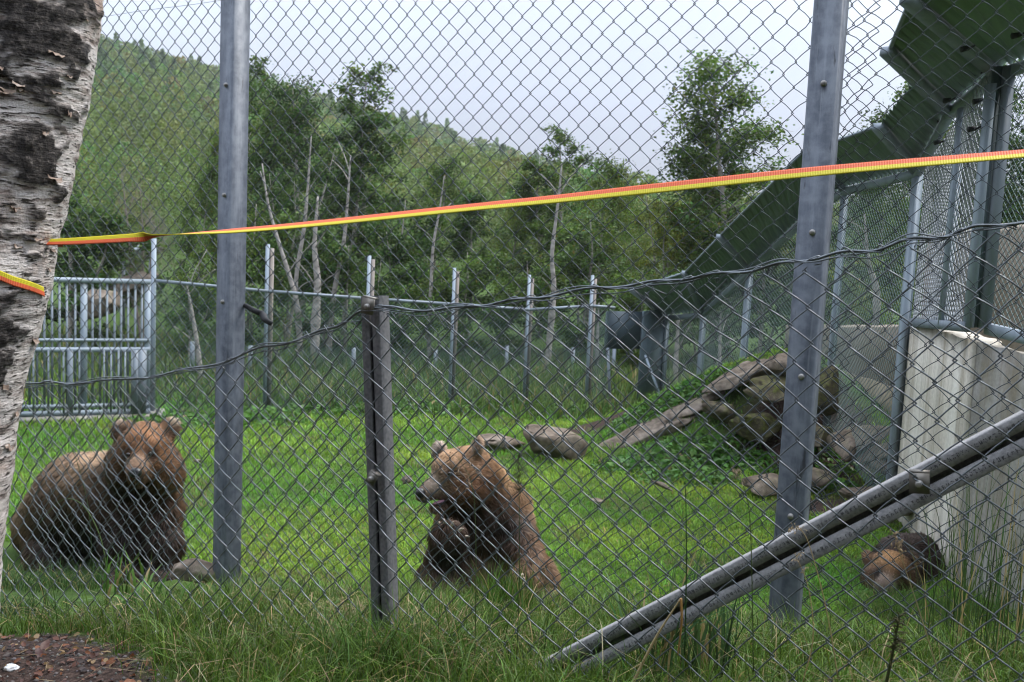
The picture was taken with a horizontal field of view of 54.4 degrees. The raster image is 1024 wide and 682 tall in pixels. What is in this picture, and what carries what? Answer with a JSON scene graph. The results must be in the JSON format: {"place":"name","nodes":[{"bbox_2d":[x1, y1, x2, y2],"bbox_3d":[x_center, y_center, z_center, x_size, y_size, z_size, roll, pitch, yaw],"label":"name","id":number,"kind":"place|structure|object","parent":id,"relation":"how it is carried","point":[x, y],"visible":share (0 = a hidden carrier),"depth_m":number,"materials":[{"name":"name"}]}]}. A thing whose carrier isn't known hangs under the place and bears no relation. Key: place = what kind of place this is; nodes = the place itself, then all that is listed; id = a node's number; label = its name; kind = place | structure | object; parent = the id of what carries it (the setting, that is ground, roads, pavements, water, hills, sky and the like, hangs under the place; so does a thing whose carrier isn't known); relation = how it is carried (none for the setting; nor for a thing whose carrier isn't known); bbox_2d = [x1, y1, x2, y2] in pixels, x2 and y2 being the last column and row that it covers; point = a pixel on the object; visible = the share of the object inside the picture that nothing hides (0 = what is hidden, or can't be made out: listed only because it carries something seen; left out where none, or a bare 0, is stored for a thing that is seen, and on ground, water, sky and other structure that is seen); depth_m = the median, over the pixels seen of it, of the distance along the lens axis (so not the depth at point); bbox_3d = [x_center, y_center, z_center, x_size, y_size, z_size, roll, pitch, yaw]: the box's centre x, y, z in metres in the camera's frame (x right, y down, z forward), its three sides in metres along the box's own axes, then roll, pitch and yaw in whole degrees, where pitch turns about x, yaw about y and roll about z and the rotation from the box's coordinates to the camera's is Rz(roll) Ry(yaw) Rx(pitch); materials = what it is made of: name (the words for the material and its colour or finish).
{"place":"outdoors","nodes":[
{"label":"outdoors","id":0,"kind":"place"},
{"bbox_2d":[0,93,1023,681],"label":"ground","id":1,"kind":"structure","parent":0,"point":[126,673],"depth_m":7.19,"materials":[{"name":"plant"}]},
{"bbox_2d":[0,0,103,607],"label":"birch tree","id":2,"kind":"object","parent":1,"relation":"on","point":[48,54],"visible":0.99,"depth_m":2.36,"materials":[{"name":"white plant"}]},
{"bbox_2d":[0,150,1023,296],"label":"webbing strap","id":3,"kind":"object","parent":2,"relation":"attached to","point":[687,185],"visible":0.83,"depth_m":1.99,"materials":[{"name":"fabric"}]},
{"bbox_2d":[0,553,112,621],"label":"grass tuft","id":4,"kind":"object","parent":1,"relation":"on","point":[44,583],"visible":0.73,"depth_m":3.90,"materials":[{"name":"plant"}]},
{"bbox_2d":[20,277,150,416],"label":"steel gate","id":5,"kind":"structure","parent":1,"relation":"on","point":[141,356],"depth_m":9.59,"materials":[{"name":"metal"}]},
{"bbox_2d":[19,408,165,421],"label":"concrete sill","id":6,"kind":"structure","parent":1,"relation":"on","point":[27,418],"depth_m":9.57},
{"bbox_2d":[0,632,186,681],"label":"leaf litter","id":7,"kind":"object","parent":1,"relation":"on","point":[80,659],"visible":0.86,"depth_m":2.61,"materials":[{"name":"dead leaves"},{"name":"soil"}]},
{"bbox_2d":[9,416,189,583],"bbox_3d":[-2.197,0.860,5.337,1.589,1.075,0.651,8,8,41],"label":"bear","id":8,"kind":"object","parent":1,"relation":"on","point":[25,532],"visible":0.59,"depth_m":4.98},
{"bbox_2d":[87,289,119,319],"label":"boulder","id":9,"kind":"object","parent":1,"relation":"on","point":[103,307],"visible":0.5,"depth_m":13.33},
{"bbox_2d":[42,184,175,352],"bbox_3d":[-6.227,-1.110,14.756,2.540,2.720,2.574,8,8,44],"label":"leafy bush","id":10,"kind":"object","parent":1,"relation":"on","point":[100,226],"visible":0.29,"depth_m":14.49,"materials":[{"name":"green plant"}]},
{"bbox_2d":[64,213,160,306],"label":"leafy bush","id":11,"kind":"object","parent":1,"relation":"on","point":[112,273],"visible":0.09,"depth_m":21.93,"materials":[{"name":"green plant"}]},
{"bbox_2d":[91,544,151,594],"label":"grass tuft","id":12,"kind":"object","parent":1,"relation":"on","point":[118,574],"visible":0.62,"depth_m":3.90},
{"bbox_2d":[108,271,158,293],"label":"boulder","id":13,"kind":"object","parent":1,"relation":"on","point":[136,275],"visible":0.47,"depth_m":14.34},
{"bbox_2d":[94,154,182,346],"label":"birch tree","id":14,"kind":"object","parent":1,"relation":"on","point":[141,270],"visible":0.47,"depth_m":14.66,"materials":[{"name":"green plant"}]},
{"bbox_2d":[79,562,205,616],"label":"grass tuft","id":15,"kind":"object","parent":1,"relation":"on","point":[138,589],"visible":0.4,"depth_m":3.26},
{"bbox_2d":[140,263,216,370],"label":"leafy bush","id":16,"kind":"object","parent":1,"relation":"on","point":[180,277],"visible":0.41,"depth_m":13.23,"materials":[{"name":"green plant"}]},
{"bbox_2d":[157,149,218,324],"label":"birch tree","id":17,"kind":"object","parent":1,"relation":"on","point":[206,184],"visible":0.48,"depth_m":17.03,"materials":[{"name":"green plant"}]},
{"bbox_2d":[170,558,214,582],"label":"stone","id":18,"kind":"object","parent":1,"relation":"on","point":[195,568],"visible":0.63,"depth_m":4.14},
{"bbox_2d":[174,251,215,378],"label":"birch tree","id":19,"kind":"object","parent":1,"relation":"on","point":[199,357],"visible":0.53,"depth_m":12.28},
{"bbox_2d":[117,573,291,642],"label":"grass tuft","id":20,"kind":"object","parent":1,"relation":"on","point":[206,607],"visible":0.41,"depth_m":2.88,"materials":[{"name":"plant"}]},
{"bbox_2d":[189,127,248,269],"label":"birch tree","id":21,"kind":"object","parent":1,"relation":"on","point":[211,134],"visible":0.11,"depth_m":24.10,"materials":[{"name":"green plant"}]},
{"bbox_2d":[184,194,304,349],"bbox_3d":[-4.231,-1.024,15.608,1.824,2.560,2.136,3,6,0],"label":"leafy bush","id":22,"kind":"object","parent":1,"relation":"on","point":[252,252],"visible":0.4,"depth_m":15.55,"materials":[{"name":"green plant"}]},
{"bbox_2d":[207,55,284,297],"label":"birch tree","id":23,"kind":"object","parent":1,"relation":"on","point":[257,65],"visible":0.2,"depth_m":22.73,"materials":[{"name":"green plant"}]},
{"bbox_2d":[246,99,317,310],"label":"birch tree","id":24,"kind":"object","parent":1,"relation":"on","point":[263,147],"visible":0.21,"depth_m":20.74,"materials":[{"name":"green plant"}]},
{"bbox_2d":[260,163,311,361],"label":"birch tree","id":25,"kind":"object","parent":1,"relation":"on","point":[290,280],"visible":0.61,"depth_m":14.28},
{"bbox_2d":[247,146,356,341],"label":"birch tree","id":26,"kind":"object","parent":1,"relation":"on","point":[324,197],"visible":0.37,"depth_m":16.72,"materials":[{"name":"green plant"}]},
{"bbox_2d":[247,65,362,322],"bbox_3d":[-4.092,-2.727,19.319,2.549,5.012,2.453,7,8,37],"label":"birch tree","id":27,"kind":"object","parent":1,"relation":"on","point":[299,140],"visible":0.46,"depth_m":19.17,"materials":[{"name":"green plant"}]},
{"bbox_2d":[294,136,326,349],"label":"birch tree","id":28,"kind":"object","parent":1,"relation":"on","point":[296,276],"visible":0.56,"depth_m":14.58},
{"bbox_2d":[294,196,333,366],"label":"birch tree","id":29,"kind":"object","parent":1,"relation":"on","point":[317,284],"visible":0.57,"depth_m":13.96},
{"bbox_2d":[260,210,397,357],"bbox_3d":[-2.740,-0.807,15.181,2.035,2.338,2.008,0,6,-20],"label":"leafy bush","id":30,"kind":"object","parent":1,"relation":"on","point":[325,273],"visible":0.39,"depth_m":14.98,"materials":[{"name":"green plant"}]},
{"bbox_2d":[326,143,361,354],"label":"birch tree","id":31,"kind":"object","parent":1,"relation":"on","point":[335,282],"visible":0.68,"depth_m":14.78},
{"bbox_2d":[298,107,403,333],"bbox_3d":[-2.820,-2.123,18.232,2.106,4.157,1.745,3,6,0],"label":"birch tree","id":32,"kind":"object","parent":1,"relation":"on","point":[361,137],"visible":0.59,"depth_m":17.96,"materials":[{"name":"green plant"}]},
{"bbox_2d":[318,58,417,316],"bbox_3d":[-3.106,-2.952,20.163,2.031,5.374,2.429,0,6,-19],"label":"birch tree","id":33,"kind":"object","parent":1,"relation":"on","point":[353,105],"visible":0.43,"depth_m":19.84,"materials":[{"name":"green plant"}]},
{"bbox_2d":[329,253,416,358],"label":"leafy bush","id":34,"kind":"object","parent":1,"relation":"on","point":[383,291],"visible":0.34,"depth_m":14.60,"materials":[{"name":"green plant"}]},
{"bbox_2d":[120,396,630,431],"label":"broadleaf weeds","id":35,"kind":"object","parent":1,"relation":"on","point":[250,416],"visible":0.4,"depth_m":10.37,"materials":[{"name":"green plant"}]},
{"bbox_2d":[150,238,615,412],"bbox_3d":[-1.172,-0.062,10.818,5.179,1.881,0.318,0,6,-20],"label":"back fence","id":36,"kind":"object","parent":1,"relation":"on","point":[267,310],"visible":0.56,"depth_m":10.73,"materials":[{"name":"grey metal"}]},
{"bbox_2d":[24,318,758,420],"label":"rough grass","id":37,"kind":"structure","parent":1,"relation":"on","point":[632,375],"depth_m":12.46,"materials":[{"name":"plant"}]},
{"bbox_2d":[337,190,447,352],"bbox_3d":[-1.731,-1.051,16.065,1.968,2.774,1.995,-1,7,-30],"label":"leafy bush","id":38,"kind":"object","parent":1,"relation":"on","point":[398,251],"visible":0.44,"depth_m":15.90,"materials":[{"name":"green plant"}]},
{"bbox_2d":[262,570,528,681],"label":"grass tuft","id":39,"kind":"object","parent":1,"relation":"on","point":[405,640],"visible":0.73,"depth_m":2.34,"materials":[{"name":"plant"}]},
{"bbox_2d":[190,341,615,375],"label":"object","id":40,"kind":"object","parent":1,"relation":"on","point":[192,349],"visible":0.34,"depth_m":13.64,"materials":[{"name":"metal"}]},
{"bbox_2d":[416,176,449,365],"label":"birch tree","id":41,"kind":"object","parent":1,"relation":"on","point":[432,260],"visible":0.62,"depth_m":14.48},
{"bbox_2d":[386,146,499,338],"bbox_3d":[-1.346,-1.780,18.352,1.963,3.580,1.801,8,8,40],"label":"birch tree","id":42,"kind":"object","parent":1,"relation":"on","point":[437,172],"visible":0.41,"depth_m":18.28,"materials":[{"name":"green plant"}]},
{"bbox_2d":[398,245,524,363],"bbox_3d":[-0.880,-0.469,14.631,1.656,1.902,1.634,-2,7,-35],"label":"leafy bush","id":43,"kind":"object","parent":1,"relation":"on","point":[474,266],"visible":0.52,"depth_m":14.52,"materials":[{"name":"green plant"}]},
{"bbox_2d":[449,452,482,654],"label":"grass stalk","id":44,"kind":"object","parent":1,"relation":"on","point":[468,476],"depth_m":2.25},
{"bbox_2d":[439,189,509,349],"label":"birch tree","id":45,"kind":"object","parent":1,"relation":"on","point":[468,231],"visible":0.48,"depth_m":16.34,"materials":[{"name":"green plant"}]},
{"bbox_2d":[412,435,561,602],"bbox_3d":[-0.116,1.000,5.192,0.771,1.087,0.826,3,6,0],"label":"bear","id":46,"kind":"object","parent":1,"relation":"on","point":[465,530],"visible":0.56,"depth_m":5.01},
{"bbox_2d":[480,433,525,451],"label":"boulder","id":47,"kind":"object","parent":1,"relation":"on","point":[494,442],"visible":0.6,"depth_m":9.05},
{"bbox_2d":[0,221,1023,681],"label":"chain link fence","id":48,"kind":"object","parent":1,"relation":"on","point":[958,465],"visible":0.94,"depth_m":2.19,"materials":[{"name":"metal"}]},
{"bbox_2d":[0,557,1023,681],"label":"bank grass","id":49,"kind":"structure","parent":1,"relation":"on","point":[802,640],"depth_m":2.47,"materials":[{"name":"plant"}]},
{"bbox_2d":[430,553,549,633],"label":"grass tuft","id":50,"kind":"object","parent":49,"relation":"on","point":[520,595],"visible":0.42,"depth_m":3.33,"materials":[{"name":"plant"}]},
{"bbox_2d":[877,612,907,681],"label":"weed stem","id":51,"kind":"object","parent":49,"relation":"on","point":[894,645],"visible":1,"depth_m":1.74,"materials":[{"name":"brown plant"}]},
{"bbox_2d":[484,187,543,329],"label":"birch tree","id":52,"kind":"object","parent":1,"relation":"on","point":[515,219],"visible":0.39,"depth_m":18.96,"materials":[{"name":"green plant"}]},
{"bbox_2d":[507,448,528,658],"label":"grass stalk","id":53,"kind":"object","parent":1,"relation":"on","point":[516,477],"depth_m":2.25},
{"bbox_2d":[31,0,1023,646],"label":"tall chain link fence","id":54,"kind":"object","parent":1,"relation":"on","point":[825,72],"visible":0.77,"depth_m":3.50,"materials":[{"name":"metal"}]},
{"bbox_2d":[481,240,582,365],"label":"leafy bush","id":55,"kind":"object","parent":1,"relation":"on","point":[523,283],"visible":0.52,"depth_m":14.95,"materials":[{"name":"green plant"}]},
{"bbox_2d":[498,155,575,337],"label":"birch tree","id":56,"kind":"object","parent":1,"relation":"on","point":[535,226],"visible":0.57,"depth_m":18.85,"materials":[{"name":"green plant"}]},
{"bbox_2d":[68,32,1013,287],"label":"hillside forest","id":57,"kind":"object","parent":1,"relation":"on","point":[489,169],"visible":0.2,"depth_m":55.45,"materials":[{"name":"green plant"}]},
{"bbox_2d":[523,424,587,459],"bbox_3d":[0.393,0.935,8.972,0.602,0.342,0.464,-1,7,-31],"label":"boulder","id":58,"kind":"object","parent":1,"relation":"on","point":[543,440],"visible":0.69,"depth_m":8.81,"materials":[{"name":"stone"}]},
{"bbox_2d":[510,123,605,320],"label":"birch tree","id":59,"kind":"object","parent":1,"relation":"on","point":[559,137],"visible":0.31,"depth_m":22.11,"materials":[{"name":"green plant"}]},
{"bbox_2d":[541,163,581,375],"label":"birch tree","id":60,"kind":"object","parent":1,"relation":"on","point":[552,289],"visible":0.66,"depth_m":14.17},
{"bbox_2d":[515,211,634,355],"bbox_3d":[1.007,-0.894,16.633,2.340,2.576,2.309,4,6,16],"label":"leafy bush","id":61,"kind":"object","parent":1,"relation":"on","point":[572,268],"visible":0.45,"depth_m":16.32,"materials":[{"name":"green plant"}]},
{"bbox_2d":[560,149,651,318],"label":"birch tree","id":62,"kind":"object","parent":1,"relation":"on","point":[610,172],"visible":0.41,"depth_m":19.65,"materials":[{"name":"green plant"}]},
{"bbox_2d":[583,262,672,370],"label":"leafy bush","id":63,"kind":"object","parent":1,"relation":"on","point":[627,298],"visible":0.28,"depth_m":14.90,"materials":[{"name":"green plant"}]},
{"bbox_2d":[608,195,653,311],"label":"birch tree","id":64,"kind":"object","parent":1,"relation":"on","point":[635,250],"visible":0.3,"depth_m":21.12,"materials":[{"name":"green plant"}]},
{"bbox_2d":[604,310,664,401],"bbox_3d":[1.482,0.206,12.088,0.733,1.154,1.037,3,6,6],"label":"sheet metal screen","id":65,"kind":"object","parent":1,"relation":"on","point":[648,345],"visible":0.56,"depth_m":12.00,"materials":[{"name":"painted steel"},{"name":"galvanised steel"}]},
{"bbox_2d":[599,415,695,447],"bbox_3d":[1.247,0.866,9.199,0.913,0.430,0.281,3,6,0],"label":"rock","id":66,"kind":"object","parent":1,"relation":"on","point":[655,425],"visible":0.48,"depth_m":9.12,"materials":[{"name":"stone"}]},
{"bbox_2d":[632,598,680,681],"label":"broken straw","id":67,"kind":"object","parent":1,"relation":"on","point":[650,646],"visible":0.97,"depth_m":2.04,"materials":[{"name":"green plant"}]},
{"bbox_2d":[626,177,696,314],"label":"birch tree","id":68,"kind":"object","parent":1,"relation":"on","point":[662,242],"visible":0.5,"depth_m":17.62,"materials":[{"name":"green plant"}]},
{"bbox_2d":[596,524,757,681],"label":"grass tuft","id":69,"kind":"object","parent":1,"relation":"on","point":[695,625],"visible":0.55,"depth_m":2.29,"materials":[{"name":"plant"}]},
{"bbox_2d":[657,390,725,421],"bbox_3d":[1.661,0.617,9.271,0.678,0.402,0.331,3,6,0],"label":"rock","id":70,"kind":"object","parent":1,"relation":"on","point":[695,405],"visible":0.59,"depth_m":9.19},
{"bbox_2d":[658,165,726,346],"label":"birch tree","id":71,"kind":"object","parent":1,"relation":"on","point":[681,237],"visible":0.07,"depth_m":18.51,"materials":[{"name":"green plant"}]},
{"bbox_2d":[657,130,756,347],"bbox_3d":[3.565,-1.817,18.214,2.088,4.145,1.768,3,6,0],"label":"birch tree","id":72,"kind":"object","parent":1,"relation":"on","point":[727,190],"visible":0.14,"depth_m":18.06,"materials":[{"name":"green plant"}]},
{"bbox_2d":[660,253,767,372],"bbox_3d":[2.840,-0.387,15.016,1.662,2.023,1.685,5,7,25],"label":"leafy bush","id":73,"kind":"object","parent":1,"relation":"on","point":[690,329],"visible":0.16,"depth_m":15.01,"materials":[{"name":"green plant"}]},
{"bbox_2d":[701,400,734,422],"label":"rock","id":74,"kind":"object","parent":1,"relation":"on","point":[722,412],"visible":0.69,"depth_m":8.87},
{"bbox_2d":[581,365,862,495],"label":"broadleaf weeds","id":75,"kind":"object","parent":1,"relation":"on","point":[663,458],"visible":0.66,"depth_m":8.62,"materials":[{"name":"green plant"}]},
{"bbox_2d":[647,37,803,357],"bbox_3d":[3.925,-2.348,17.317,3.269,5.430,3.221,3,6,0],"label":"birch tree","id":76,"kind":"object","parent":1,"relation":"on","point":[755,134],"visible":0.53,"depth_m":17.04,"materials":[{"name":"green plant"}]},
{"bbox_2d":[702,358,766,392],"bbox_3d":[2.127,0.312,9.173,0.718,0.369,0.355,1,6,-18],"label":"rock","id":77,"kind":"object","parent":1,"relation":"on","point":[724,383],"visible":0.6,"depth_m":9.05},
{"bbox_2d":[757,352,787,375],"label":"rock","id":78,"kind":"object","parent":77,"relation":"on","point":[774,366],"visible":0.45,"depth_m":8.91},
{"bbox_2d":[731,464,753,671],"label":"grass stalk","id":79,"kind":"object","parent":1,"relation":"on","point":[736,472],"depth_m":1.96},
{"bbox_2d":[728,412,781,442],"bbox_3d":[2.142,0.746,8.708,0.475,0.274,0.332,3,6,0],"label":"rock","id":80,"kind":"object","parent":1,"relation":"on","point":[759,425],"visible":0.85,"depth_m":8.58,"materials":[{"name":"stone"}]},
{"bbox_2d":[685,218,830,355],"bbox_3d":[4.584,-0.878,17.230,2.498,2.750,2.465,-1,7,-29],"label":"leafy bush","id":81,"kind":"object","parent":1,"relation":"on","point":[772,298],"visible":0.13,"depth_m":17.04,"materials":[{"name":"green plant"}]},
{"bbox_2d":[741,473,777,496],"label":"rock","id":82,"kind":"object","parent":1,"relation":"on","point":[761,487],"visible":0.61,"depth_m":7.80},
{"bbox_2d":[743,374,785,402],"bbox_3d":[2.300,0.427,8.782,0.541,0.226,0.326,-2,8,-37],"label":"rock","id":83,"kind":"object","parent":1,"relation":"on","point":[773,393],"visible":0.68,"depth_m":8.68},
{"bbox_2d":[788,523,838,679],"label":"grass stalk","id":84,"kind":"object","parent":1,"relation":"on","point":[791,528],"depth_m":1.90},
{"bbox_2d":[811,467,835,486],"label":"rock","id":85,"kind":"object","parent":1,"relation":"on","point":[817,473],"visible":0.42,"depth_m":7.89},
{"bbox_2d":[630,0,1023,486],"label":"overhang fence","id":86,"kind":"object","parent":1,"relation":"on","point":[1008,39],"visible":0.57,"depth_m":6.74,"materials":[{"name":"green metal"}]},
{"bbox_2d":[817,365,847,415],"bbox_3d":[2.672,0.431,8.676,0.513,0.477,0.425,3,6,0],"label":"rock","id":87,"kind":"object","parent":1,"relation":"on","point":[831,386],"visible":0.42,"depth_m":8.53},
{"bbox_2d":[781,240,896,342],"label":"leafy bush","id":88,"kind":"object","parent":1,"relation":"on","point":[832,277],"visible":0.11,"depth_m":12.89,"materials":[{"name":"green plant"}]},
{"bbox_2d":[784,324,909,385],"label":"stone wall","id":89,"kind":"structure","parent":1,"relation":"on","point":[882,358],"depth_m":9.54,"materials":[{"name":"grey concrete"}]},
{"bbox_2d":[826,425,889,461],"bbox_3d":[2.912,0.843,8.297,0.514,0.284,0.379,1,6,-17],"label":"rock","id":90,"kind":"object","parent":1,"relation":"on","point":[849,444],"visible":0.66,"depth_m":8.18,"materials":[{"name":"stone"}]},
{"bbox_2d":[824,181,895,324],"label":"birch tree","id":91,"kind":"object","parent":1,"relation":"on","point":[849,239],"visible":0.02,"depth_m":16.00,"materials":[{"name":"green plant"}]},
{"bbox_2d":[848,214,880,324],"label":"birch tree","id":92,"kind":"object","parent":1,"relation":"on","point":[875,311],"visible":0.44,"depth_m":11.97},
{"bbox_2d":[843,370,902,416],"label":"stone wall","id":93,"kind":"structure","parent":1,"relation":"on","point":[881,398],"depth_m":9.33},
{"bbox_2d":[863,442,888,474],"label":"rock","id":94,"kind":"object","parent":1,"relation":"on","point":[882,458],"visible":0.2,"depth_m":7.88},
{"bbox_2d":[825,173,930,324],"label":"birch tree","id":95,"kind":"object","parent":1,"relation":"on","point":[886,282],"visible":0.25,"depth_m":14.18,"materials":[{"name":"green plant"}]},
{"bbox_2d":[846,81,938,323],"bbox_3d":[5.941,-1.733,15.178,1.769,4.792,1.453,3,6,0],"label":"birch tree","id":96,"kind":"object","parent":1,"relation":"on","point":[897,96],"visible":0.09,"depth_m":15.05,"materials":[{"name":"green plant"}]},
{"bbox_2d":[859,531,945,599],"bbox_3d":[2.467,1.576,6.260,0.500,0.782,1.551,7,7,33],"label":"bear","id":97,"kind":"object","parent":1,"relation":"on","point":[887,570],"visible":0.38,"depth_m":5.86},
{"bbox_2d":[890,529,938,671],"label":"grass stalk","id":98,"kind":"object","parent":1,"relation":"on","point":[899,542],"depth_m":1.82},
{"bbox_2d":[833,568,1023,633],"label":"grass tuft","id":99,"kind":"object","parent":1,"relation":"on","point":[880,603],"visible":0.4,"depth_m":5.38,"materials":[{"name":"plant"}]},
{"bbox_2d":[897,327,1001,578],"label":"concrete wall","id":100,"kind":"structure","parent":1,"relation":"on","point":[933,398],"depth_m":6.50,"materials":[{"name":"concrete"}]},
{"bbox_2d":[892,126,1019,315],"bbox_3d":[6.149,-1.225,13.941,1.898,4.084,1.734,3,6,0],"label":"birch tree","id":101,"kind":"object","parent":1,"relation":"on","point":[929,203],"visible":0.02,"depth_m":13.88,"materials":[{"name":"green plant"}]},
{"bbox_2d":[908,436,1023,674],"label":"grass tuft","id":102,"kind":"object","parent":1,"relation":"on","point":[1019,615],"visible":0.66,"depth_m":2.49,"materials":[{"name":"plant"}]},
{"bbox_2d":[919,59,1023,318],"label":"birch tree","id":103,"kind":"object","parent":1,"relation":"on","point":[1009,146],"visible":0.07,"depth_m":11.17,"materials":[{"name":"green plant"}]},
{"bbox_2d":[921,223,1023,351],"bbox_3d":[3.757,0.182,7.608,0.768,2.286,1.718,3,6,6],"label":"concrete building","id":104,"kind":"structure","parent":1,"relation":"on","point":[1014,345],"depth_m":7.11,"materials":[{"name":"concrete"}]},
{"bbox_2d":[955,342,1023,616],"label":"concrete wall","id":105,"kind":"structure","parent":1,"relation":"on","point":[994,378],"depth_m":5.67,"materials":[{"name":"concrete"}]},
{"bbox_2d":[959,105,1023,223],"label":"birch tree","id":106,"kind":"object","parent":1,"relation":"on","point":[1022,183],"visible":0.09,"depth_m":10.71,"materials":[{"name":"green plant"}]},
{"bbox_2d":[101,0,1023,213],"label":"sky","id":107,"kind":"structure","parent":0,"point":[799,20],"materials":[{"name":"white"}]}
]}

